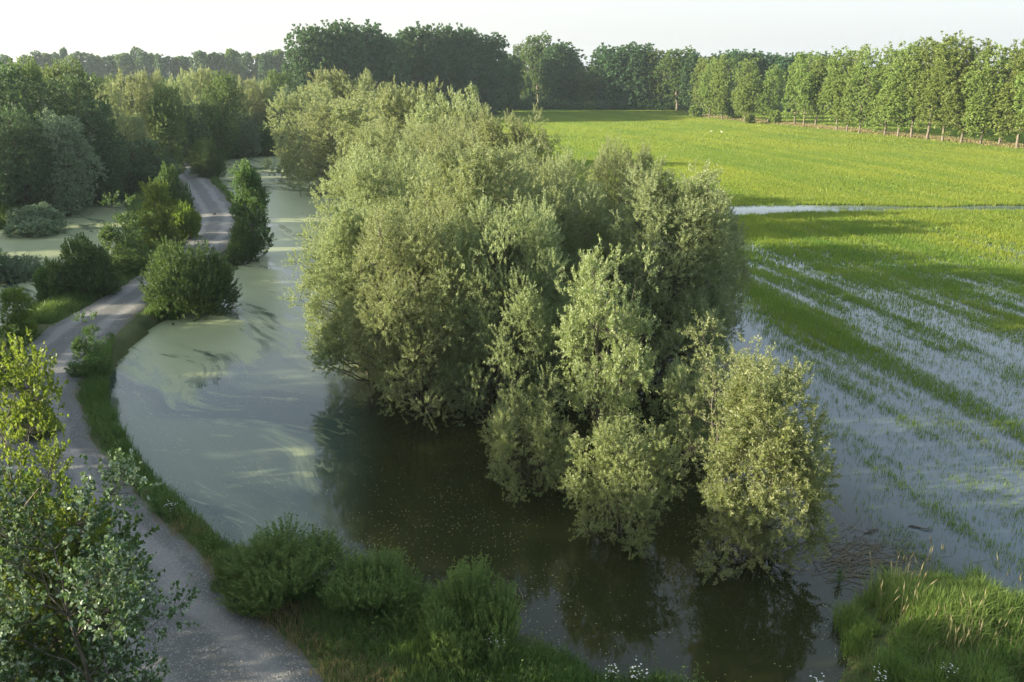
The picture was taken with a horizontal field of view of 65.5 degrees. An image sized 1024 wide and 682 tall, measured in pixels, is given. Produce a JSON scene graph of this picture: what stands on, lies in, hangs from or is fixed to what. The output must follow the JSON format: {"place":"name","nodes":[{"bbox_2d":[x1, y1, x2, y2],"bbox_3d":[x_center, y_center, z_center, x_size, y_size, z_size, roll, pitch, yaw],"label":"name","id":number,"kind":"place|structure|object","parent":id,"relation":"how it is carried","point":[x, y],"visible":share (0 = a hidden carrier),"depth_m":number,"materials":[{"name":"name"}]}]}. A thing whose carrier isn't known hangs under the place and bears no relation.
{"place":"outdoors","nodes":[
{"label":"outdoors","id":0,"kind":"place"},
{"bbox_2d":[0,163,323,681],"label":"road","id":1,"kind":"structure","parent":0,"point":[123,305],"depth_m":20.07,"materials":[{"name":"asphalt"}]},
{"bbox_2d":[0,145,1023,681],"bbox_3d":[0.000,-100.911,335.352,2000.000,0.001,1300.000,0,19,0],"label":"water","id":2,"kind":"structure","parent":0,"point":[244,419],"depth_m":25.08,"materials":[{"name":"liquid"}]},
{"bbox_2d":[0,247,43,283],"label":"bush","id":3,"kind":"object","parent":2,"relation":"on","point":[12,266],"visible":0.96,"depth_m":47.99,"materials":[{"name":"green plant"}]},
{"bbox_2d":[2,201,73,237],"bbox_3d":[-37.092,-9.170,61.889,5.504,3.074,5.166,0,19,-1],"label":"bush","id":4,"kind":"object","parent":2,"relation":"on","point":[34,220],"visible":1,"depth_m":61.53,"materials":[{"name":"green plant"}]},
{"bbox_2d":[277,187,428,393],"bbox_3d":[-5.959,-1.839,31.618,6.334,8.235,6.002,-1,19,-4],"label":"willow tree","id":5,"kind":"object","parent":2,"relation":"on","point":[343,225],"visible":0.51,"depth_m":30.53,"materials":[{"name":"green plant"}]},
{"bbox_2d":[477,392,590,507],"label":"willow tree","id":6,"kind":"object","parent":2,"relation":"on","point":[502,433],"visible":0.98,"depth_m":23.45,"materials":[{"name":"green plant"}]},
{"bbox_2d":[550,233,662,460],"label":"willow tree","id":7,"kind":"object","parent":2,"relation":"on","point":[621,400],"visible":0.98,"depth_m":24.26,"materials":[{"name":"green plant"}]},
{"bbox_2d":[558,410,693,559],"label":"willow tree","id":8,"kind":"object","parent":2,"relation":"on","point":[636,448],"visible":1,"depth_m":20.51,"materials":[{"name":"green plant"}]},
{"bbox_2d":[574,154,746,408],"bbox_3d":[6.136,-2.301,30.980,7.216,9.703,6.838,-10,21,-27],"label":"willow tree","id":9,"kind":"object","parent":2,"relation":"on","point":[704,229],"visible":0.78,"depth_m":29.53,"materials":[{"name":"green plant"}]},
{"bbox_2d":[647,351,725,459],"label":"willow tree","id":10,"kind":"object","parent":2,"relation":"on","point":[676,379],"visible":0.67,"depth_m":25.12,"materials":[{"name":"green plant"}]},
{"bbox_2d":[649,185,754,362],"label":"willow tree","id":11,"kind":"object","parent":2,"relation":"on","point":[735,228],"visible":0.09,"depth_m":32.86,"materials":[{"name":"green plant"}]},
{"bbox_2d":[666,308,806,498],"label":"willow tree","id":12,"kind":"object","parent":2,"relation":"on","point":[712,378],"visible":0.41,"depth_m":23.30,"materials":[{"name":"green plant"}]},
{"bbox_2d":[688,345,844,585],"bbox_3d":[6.257,3.219,19.819,3.972,6.391,4.053,-8,20,-23],"label":"willow tree","id":13,"kind":"object","parent":2,"relation":"on","point":[740,434],"visible":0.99,"depth_m":19.25,"materials":[{"name":"green plant"}]},
{"bbox_2d":[765,522,983,590],"bbox_3d":[9.185,5.596,20.805,5.391,0.042,3.290,-10,21,-26],"label":"reed debris","id":14,"kind":"object","parent":2,"relation":"on","point":[877,546],"visible":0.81,"depth_m":20.67,"materials":[{"name":"plant"}]},
{"bbox_2d":[866,537,1023,675],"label":"seed heads","id":15,"kind":"object","parent":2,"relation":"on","point":[954,639],"visible":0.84,"depth_m":16.54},
{"bbox_2d":[0,96,1023,681],"bbox_3d":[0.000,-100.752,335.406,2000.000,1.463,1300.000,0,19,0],"label":"ground","id":16,"kind":"structure","parent":0,"point":[130,334],"depth_m":17.51,"materials":[{"name":"plant"}]},
{"bbox_2d":[0,59,43,178],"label":"woodland tree","id":17,"kind":"object","parent":16,"relation":"on","point":[13,99],"visible":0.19,"depth_m":68.31,"materials":[{"name":"green plant"}]},
{"bbox_2d":[0,285,46,337],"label":"bush","id":18,"kind":"object","parent":16,"relation":"on","point":[20,317],"visible":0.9,"depth_m":35.59,"materials":[{"name":"green plant"}]},
{"bbox_2d":[0,54,55,141],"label":"woodland tree","id":19,"kind":"object","parent":16,"relation":"on","point":[35,72],"visible":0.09,"depth_m":75.73,"materials":[{"name":"green plant"}]},
{"bbox_2d":[0,105,64,207],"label":"woodland tree","id":20,"kind":"object","parent":16,"relation":"on","point":[25,172],"visible":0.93,"depth_m":65.98,"materials":[{"name":"green plant"}]},
{"bbox_2d":[13,77,91,207],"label":"woodland tree","id":21,"kind":"object","parent":16,"relation":"on","point":[49,95],"visible":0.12,"depth_m":70.93,"materials":[{"name":"green plant"}]},
{"bbox_2d":[0,326,118,681],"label":"poplar tree","id":22,"kind":"object","parent":16,"relation":"on","point":[32,371],"visible":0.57,"depth_m":11.85,"materials":[{"name":"green plant"}]},
{"bbox_2d":[25,103,109,217],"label":"woodland tree","id":23,"kind":"object","parent":16,"relation":"on","point":[57,135],"visible":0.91,"depth_m":68.04,"materials":[{"name":"green plant"}]},
{"bbox_2d":[40,56,110,124],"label":"woodland tree","id":24,"kind":"object","parent":16,"relation":"on","point":[57,71],"visible":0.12,"depth_m":81.09,"materials":[{"name":"green plant"}]},
{"bbox_2d":[0,460,159,681],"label":"poplar tree","id":25,"kind":"object","parent":16,"relation":"on","point":[121,534],"visible":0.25,"depth_m":12.53,"materials":[{"name":"green plant"}]},
{"bbox_2d":[42,232,122,301],"bbox_3d":[-22.990,-3.734,42.478,3.855,4.331,3.654,-14,23,-36],"label":"bush","id":26,"kind":"object","parent":16,"relation":"on","point":[96,273],"visible":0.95,"depth_m":41.94,"materials":[{"name":"green plant"}]},
{"bbox_2d":[63,309,113,377],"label":"sapling","id":27,"kind":"object","parent":16,"relation":"on","point":[93,364],"visible":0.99,"depth_m":31.24,"materials":[{"name":"green plant"}]},
{"bbox_2d":[47,72,129,202],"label":"woodland tree","id":28,"kind":"object","parent":16,"relation":"on","point":[87,96],"visible":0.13,"depth_m":74.44,"materials":[{"name":"green plant"}]},
{"bbox_2d":[0,447,200,681],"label":"poplar tree","id":29,"kind":"object","parent":16,"relation":"on","point":[116,610],"visible":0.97,"depth_m":11.37,"materials":[{"name":"green plant"}]},
{"bbox_2d":[71,98,130,205],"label":"woodland tree","id":30,"kind":"object","parent":16,"relation":"on","point":[110,157],"visible":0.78,"depth_m":73.41,"materials":[{"name":"green plant"}]},
{"bbox_2d":[97,190,152,272],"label":"sapling","id":31,"kind":"object","parent":16,"relation":"on","point":[123,253],"visible":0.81,"depth_m":46.67,"materials":[{"name":"green plant"}]},
{"bbox_2d":[108,110,153,183],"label":"willow tree","id":32,"kind":"object","parent":16,"relation":"on","point":[137,127],"visible":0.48,"depth_m":81.09,"materials":[{"name":"green plant"}]},
{"bbox_2d":[108,68,161,155],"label":"willow tree","id":33,"kind":"object","parent":16,"relation":"on","point":[139,93],"visible":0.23,"depth_m":92.98,"materials":[{"name":"green plant"}]},
{"bbox_2d":[110,138,181,196],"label":"woodland tree","id":34,"kind":"object","parent":16,"relation":"on","point":[147,169],"visible":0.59,"depth_m":79.65,"materials":[{"name":"green plant"}]},
{"bbox_2d":[127,177,187,250],"bbox_3d":[-23.460,-8.080,52.950,4.020,5.908,3.306,2,19,6],"label":"bush","id":35,"kind":"object","parent":16,"relation":"on","point":[156,193],"visible":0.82,"depth_m":52.61,"materials":[{"name":"green plant"}]},
{"bbox_2d":[142,80,196,169],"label":"woodland tree","id":36,"kind":"object","parent":16,"relation":"on","point":[164,113],"visible":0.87,"depth_m":93.87,"materials":[{"name":"green plant"}]},
{"bbox_2d":[151,160,195,214],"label":"bush","id":37,"kind":"object","parent":16,"relation":"on","point":[175,189],"visible":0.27,"depth_m":63.66,"materials":[{"name":"green plant"}]},
{"bbox_2d":[167,199,201,239],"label":"bush","id":38,"kind":"object","parent":16,"relation":"on","point":[189,223],"visible":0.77,"depth_m":56.65,"materials":[{"name":"green plant"}]},
{"bbox_2d":[165,66,207,151],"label":"willow tree","id":39,"kind":"object","parent":16,"relation":"on","point":[187,90],"visible":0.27,"depth_m":106.81,"materials":[{"name":"green plant"}]},
{"bbox_2d":[161,100,213,163],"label":"woodland tree","id":40,"kind":"object","parent":16,"relation":"on","point":[193,133],"visible":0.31,"depth_m":104.22,"materials":[{"name":"green plant"}]},
{"bbox_2d":[136,234,242,324],"bbox_3d":[-16.968,-2.906,41.387,5.472,5.378,5.239,6,20,17],"label":"bush","id":41,"kind":"object","parent":16,"relation":"on","point":[200,283],"visible":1,"depth_m":40.45,"materials":[{"name":"green plant"}]},
{"bbox_2d":[185,135,227,179],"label":"bush","id":42,"kind":"object","parent":16,"relation":"on","point":[205,160],"visible":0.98,"depth_m":90.09,"materials":[{"name":"green plant"}]},
{"bbox_2d":[185,100,242,159],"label":"woodland tree","id":43,"kind":"object","parent":16,"relation":"on","point":[211,124],"visible":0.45,"depth_m":109.87,"materials":[{"name":"green plant"}]},
{"bbox_2d":[198,69,249,158],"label":"woodland tree","id":44,"kind":"object","parent":16,"relation":"on","point":[231,103],"visible":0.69,"depth_m":112.20,"materials":[{"name":"green plant"}]},
{"bbox_2d":[225,220,261,265],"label":"bush","id":45,"kind":"object","parent":16,"relation":"on","point":[242,250],"visible":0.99,"depth_m":51.90,"materials":[{"name":"green plant"}]},
{"bbox_2d":[228,120,262,158],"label":"bush","id":46,"kind":"object","parent":16,"relation":"on","point":[249,139],"visible":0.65,"depth_m":115.91,"materials":[{"name":"green plant"}]},
{"bbox_2d":[227,75,268,135],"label":"willow tree","id":47,"kind":"object","parent":16,"relation":"on","point":[252,89],"visible":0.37,"depth_m":121.99,"materials":[{"name":"green plant"}]},
{"bbox_2d":[227,158,276,256],"bbox_3d":[-17.355,-8.498,53.025,3.004,7.199,3.914,-5,19,-16],"label":"bush","id":48,"kind":"object","parent":16,"relation":"on","point":[251,197],"visible":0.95,"depth_m":52.36,"materials":[{"name":"green plant"}]},
{"bbox_2d":[211,511,361,618],"bbox_3d":[-5.415,5.199,18.384,3.025,1.945,3.552,12,22,32],"label":"bush","id":49,"kind":"object","parent":16,"relation":"on","point":[280,562],"visible":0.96,"depth_m":17.86,"materials":[{"name":"green plant"}]},
{"bbox_2d":[165,508,419,681],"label":"dry grass","id":50,"kind":"structure","parent":16,"relation":"on","point":[281,619],"depth_m":16.95,"materials":[{"name":"plant"}]},
{"bbox_2d":[260,81,341,178],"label":"willow tree","id":51,"kind":"object","parent":16,"relation":"on","point":[286,163],"visible":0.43,"depth_m":92.75,"materials":[{"name":"green plant"}]},
{"bbox_2d":[281,23,341,120],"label":"tall tree","id":52,"kind":"object","parent":16,"relation":"on","point":[304,59],"visible":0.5,"depth_m":185.75,"materials":[{"name":"green plant"}]},
{"bbox_2d":[274,96,373,196],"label":"willow tree","id":53,"kind":"object","parent":16,"relation":"on","point":[324,124],"visible":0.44,"depth_m":79.63,"materials":[{"name":"green plant"}]},
{"bbox_2d":[293,65,355,145],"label":"willow tree","id":54,"kind":"object","parent":16,"relation":"on","point":[323,77],"visible":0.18,"depth_m":99.30,"materials":[{"name":"green plant"}]},
{"bbox_2d":[316,18,376,105],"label":"tall tree","id":55,"kind":"object","parent":16,"relation":"on","point":[349,54],"visible":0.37,"depth_m":189.60,"materials":[{"name":"green plant"}]},
{"bbox_2d":[326,81,416,202],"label":"willow tree","id":56,"kind":"object","parent":16,"relation":"on","point":[338,113],"visible":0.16,"depth_m":69.61,"materials":[{"name":"green plant"}]},
{"bbox_2d":[312,542,433,631],"bbox_3d":[-3.166,5.431,17.929,2.783,1.577,2.370,1,19,2],"label":"bush","id":57,"kind":"object","parent":16,"relation":"on","point":[374,580],"visible":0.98,"depth_m":17.50,"materials":[{"name":"green plant"}]},
{"bbox_2d":[345,19,402,107],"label":"tall tree","id":58,"kind":"object","parent":16,"relation":"on","point":[374,46],"visible":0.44,"depth_m":197.17,"materials":[{"name":"green plant"}]},
{"bbox_2d":[306,133,443,363],"bbox_3d":[-5.554,-3.942,35.562,8.093,10.371,8.395,7,20,19],"label":"willow tree","id":59,"kind":"object","parent":16,"relation":"on","point":[354,174],"visible":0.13,"depth_m":33.68,"materials":[{"name":"green plant"}]},
{"bbox_2d":[344,111,460,225],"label":"willow tree","id":60,"kind":"object","parent":16,"relation":"on","point":[375,132],"visible":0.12,"depth_m":47.33,"materials":[{"name":"green plant"}]},
{"bbox_2d":[368,76,449,177],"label":"willow tree","id":61,"kind":"object","parent":16,"relation":"on","point":[390,108],"visible":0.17,"depth_m":62.27,"materials":[{"name":"green plant"}]},
{"bbox_2d":[335,181,509,431],"bbox_3d":[-3.632,-1.046,28.584,6.248,8.915,6.194,8,20,22],"label":"willow tree","id":62,"kind":"object","parent":16,"relation":"on","point":[416,237],"visible":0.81,"depth_m":27.11,"materials":[{"name":"green plant"}]},
{"bbox_2d":[397,21,450,113],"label":"tall tree","id":63,"kind":"object","parent":16,"relation":"on","point":[419,59],"visible":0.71,"depth_m":211.93,"materials":[{"name":"green plant"}]},
{"bbox_2d":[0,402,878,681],"bbox_3d":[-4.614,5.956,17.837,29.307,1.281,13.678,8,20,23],"label":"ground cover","id":64,"kind":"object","parent":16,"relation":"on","point":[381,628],"visible":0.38,"depth_m":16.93,"materials":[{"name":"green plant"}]},
{"bbox_2d":[400,81,479,163],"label":"willow tree","id":65,"kind":"object","parent":16,"relation":"on","point":[445,105],"visible":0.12,"depth_m":57.84,"materials":[{"name":"green plant"}]},
{"bbox_2d":[423,22,469,114],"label":"tall tree","id":66,"kind":"object","parent":16,"relation":"on","point":[447,49],"visible":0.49,"depth_m":215.95,"materials":[{"name":"green plant"}]},
{"bbox_2d":[405,111,516,219],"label":"willow tree","id":67,"kind":"object","parent":16,"relation":"on","point":[428,131],"visible":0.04,"depth_m":41.91,"materials":[{"name":"green plant"}]},
{"bbox_2d":[415,554,525,672],"bbox_3d":[-0.872,5.591,16.509,2.316,2.282,2.358,3,19,9],"label":"bush","id":68,"kind":"object","parent":16,"relation":"on","point":[448,626],"visible":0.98,"depth_m":16.29,"materials":[{"name":"green plant"}]},
{"bbox_2d":[450,23,497,110],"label":"tall tree","id":69,"kind":"object","parent":16,"relation":"on","point":[475,66],"visible":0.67,"depth_m":219.21,"materials":[{"name":"green plant"}]},
{"bbox_2d":[378,125,578,385],"bbox_3d":[-1.452,-2.986,31.693,7.968,10.665,7.551,-6,20,-16],"label":"willow tree","id":70,"kind":"object","parent":16,"relation":"on","point":[461,174],"visible":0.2,"depth_m":29.56,"materials":[{"name":"green plant"}]},
{"bbox_2d":[471,32,514,115],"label":"tall tree","id":71,"kind":"object","parent":16,"relation":"on","point":[497,91],"visible":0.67,"depth_m":225.28,"materials":[{"name":"green plant"}]},
{"bbox_2d":[416,188,580,430],"bbox_3d":[-0.095,-0.896,28.119,6.266,9.180,6.041,-14,23,-35],"label":"willow tree","id":72,"kind":"object","parent":16,"relation":"on","point":[537,336],"visible":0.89,"depth_m":27.00,"materials":[{"name":"green plant"}]},
{"bbox_2d":[498,51,524,112],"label":"tall tree","id":73,"kind":"object","parent":16,"relation":"on","point":[515,78],"visible":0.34,"depth_m":235.75,"materials":[{"name":"green plant"}]},
{"bbox_2d":[460,102,563,212],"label":"willow tree","id":74,"kind":"object","parent":16,"relation":"on","point":[518,133],"visible":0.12,"depth_m":40.30,"materials":[{"name":"green plant"}]},
{"bbox_2d":[520,30,552,101],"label":"tall tree","id":75,"kind":"object","parent":16,"relation":"on","point":[532,63],"visible":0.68,"depth_m":266.89,"materials":[{"name":"green plant"}]},
{"bbox_2d":[497,140,595,284],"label":"willow tree","id":76,"kind":"object","parent":16,"relation":"on","point":[544,174],"visible":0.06,"depth_m":36.08,"materials":[{"name":"green plant"}]},
{"bbox_2d":[478,163,622,388],"bbox_3d":[1.497,-2.087,31.234,5.729,9.232,5.680,-2,19,-5],"label":"willow tree","id":77,"kind":"object","parent":16,"relation":"on","point":[586,217],"visible":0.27,"depth_m":29.64,"materials":[{"name":"green plant"}]},
{"bbox_2d":[537,39,588,102],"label":"tall tree","id":78,"kind":"object","parent":16,"relation":"on","point":[560,62],"visible":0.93,"depth_m":261.39,"materials":[{"name":"green plant"}]},
{"bbox_2d":[584,42,631,102],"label":"tall tree","id":79,"kind":"object","parent":16,"relation":"on","point":[608,60],"visible":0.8,"depth_m":255.88,"materials":[{"name":"green plant"}]},
{"bbox_2d":[583,131,655,321],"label":"willow tree","id":80,"kind":"object","parent":16,"relation":"on","point":[602,162],"visible":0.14,"depth_m":37.92,"materials":[{"name":"green plant"}]},
{"bbox_2d":[611,41,656,109],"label":"tall tree","id":81,"kind":"object","parent":16,"relation":"on","point":[635,92],"visible":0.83,"depth_m":253.51,"materials":[{"name":"green plant"}]},
{"bbox_2d":[640,47,678,102],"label":"tall tree","id":82,"kind":"object","parent":16,"relation":"on","point":[656,83],"visible":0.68,"depth_m":252.42,"materials":[{"name":"green plant"}]},
{"bbox_2d":[653,45,698,110],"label":"tall tree","id":83,"kind":"object","parent":16,"relation":"on","point":[670,71],"visible":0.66,"depth_m":246.33,"materials":[{"name":"green plant"}]},
{"bbox_2d":[678,49,706,110],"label":"tall tree","id":84,"kind":"object","parent":16,"relation":"on","point":[688,68],"visible":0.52,"depth_m":242.56,"materials":[{"name":"green plant"}]},
{"bbox_2d":[707,53,738,119],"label":"poplar tree","id":85,"kind":"object","parent":16,"relation":"on","point":[724,88],"visible":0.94,"depth_m":203.90,"materials":[{"name":"green plant"}]},
{"bbox_2d":[729,56,763,121],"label":"poplar tree","id":86,"kind":"object","parent":16,"relation":"on","point":[740,92],"visible":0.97,"depth_m":192.69,"materials":[{"name":"green plant"}]},
{"bbox_2d":[754,64,786,121],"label":"poplar tree","id":87,"kind":"object","parent":16,"relation":"on","point":[768,106],"visible":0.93,"depth_m":190.75,"materials":[{"name":"green plant"}]},
{"bbox_2d":[780,50,808,123],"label":"poplar tree","id":88,"kind":"object","parent":16,"relation":"on","point":[791,83],"visible":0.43,"depth_m":181.46,"materials":[{"name":"green plant"}]},
{"bbox_2d":[792,50,827,125],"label":"poplar tree","id":89,"kind":"object","parent":16,"relation":"on","point":[807,85],"visible":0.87,"depth_m":175.41,"materials":[{"name":"green plant"}]},
{"bbox_2d":[817,46,859,129],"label":"poplar tree","id":90,"kind":"object","parent":16,"relation":"on","point":[834,74],"visible":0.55,"depth_m":164.58,"materials":[{"name":"green plant"}]},
{"bbox_2d":[828,44,873,131],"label":"poplar tree","id":91,"kind":"object","parent":16,"relation":"on","point":[837,110],"visible":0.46,"depth_m":161.07,"materials":[{"name":"green plant"}]},
{"bbox_2d":[692,114,1023,148],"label":"verge grass","id":92,"kind":"structure","parent":16,"relation":"on","point":[934,137],"depth_m":158.12,"materials":[{"name":"plant"}]},
{"bbox_2d":[840,44,886,133],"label":"poplar tree","id":93,"kind":"object","parent":16,"relation":"on","point":[863,96],"visible":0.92,"depth_m":156.82,"materials":[{"name":"green plant"}]},
{"bbox_2d":[867,41,911,135],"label":"poplar tree","id":94,"kind":"object","parent":16,"relation":"on","point":[888,58],"visible":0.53,"depth_m":152.57,"materials":[{"name":"green plant"}]},
{"bbox_2d":[875,42,925,136],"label":"poplar tree","id":95,"kind":"object","parent":16,"relation":"on","point":[899,109],"visible":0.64,"depth_m":148.03,"materials":[{"name":"green plant"}]},
{"bbox_2d":[893,36,933,136],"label":"poplar tree","id":96,"kind":"object","parent":16,"relation":"on","point":[905,73],"visible":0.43,"depth_m":145.39,"materials":[{"name":"green plant"}]},
{"bbox_2d":[904,35,959,139],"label":"poplar tree","id":97,"kind":"object","parent":16,"relation":"on","point":[925,57],"visible":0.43,"depth_m":142.59,"materials":[{"name":"green plant"}]},
{"bbox_2d":[919,30,980,140],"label":"poplar tree","id":98,"kind":"object","parent":16,"relation":"on","point":[942,75],"visible":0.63,"depth_m":137.29,"materials":[{"name":"green plant"}]},
{"bbox_2d":[937,38,1003,142],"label":"poplar tree","id":99,"kind":"object","parent":16,"relation":"on","point":[955,116],"visible":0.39,"depth_m":135.48,"materials":[{"name":"green plant"}]},
{"bbox_2d":[958,41,1022,143],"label":"poplar tree","id":100,"kind":"object","parent":16,"relation":"on","point":[981,94],"visible":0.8,"depth_m":132.01,"materials":[{"name":"green plant"}]},
{"bbox_2d":[979,39,1023,144],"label":"poplar tree","id":101,"kind":"object","parent":16,"relation":"on","point":[1014,52],"visible":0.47,"depth_m":130.91,"materials":[{"name":"green plant"}]},
{"bbox_2d":[990,50,1023,148],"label":"poplar tree","id":102,"kind":"object","parent":16,"relation":"on","point":[1019,62],"visible":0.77,"depth_m":127.93,"materials":[{"name":"green plant"}]},
{"bbox_2d":[0,0,1023,73],"label":"sky","id":103,"kind":"structure","parent":0,"point":[173,28],"materials":[{"name":"white"}]},
{"bbox_2d":[493,109,1023,589],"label":"crop grass","id":104,"kind":"structure","parent":0,"point":[877,165],"depth_m":66.39,"materials":[{"name":"plant"}]},
{"bbox_2d":[716,205,1023,216],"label":"water","id":105,"kind":"structure","parent":0,"point":[763,209],"depth_m":73.24,"materials":[{"name":"liquid"}]},
{"bbox_2d":[822,557,1023,681],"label":"tussock grass","id":106,"kind":"structure","parent":0,"point":[998,603],"depth_m":17.11,"materials":[{"name":"plant"}]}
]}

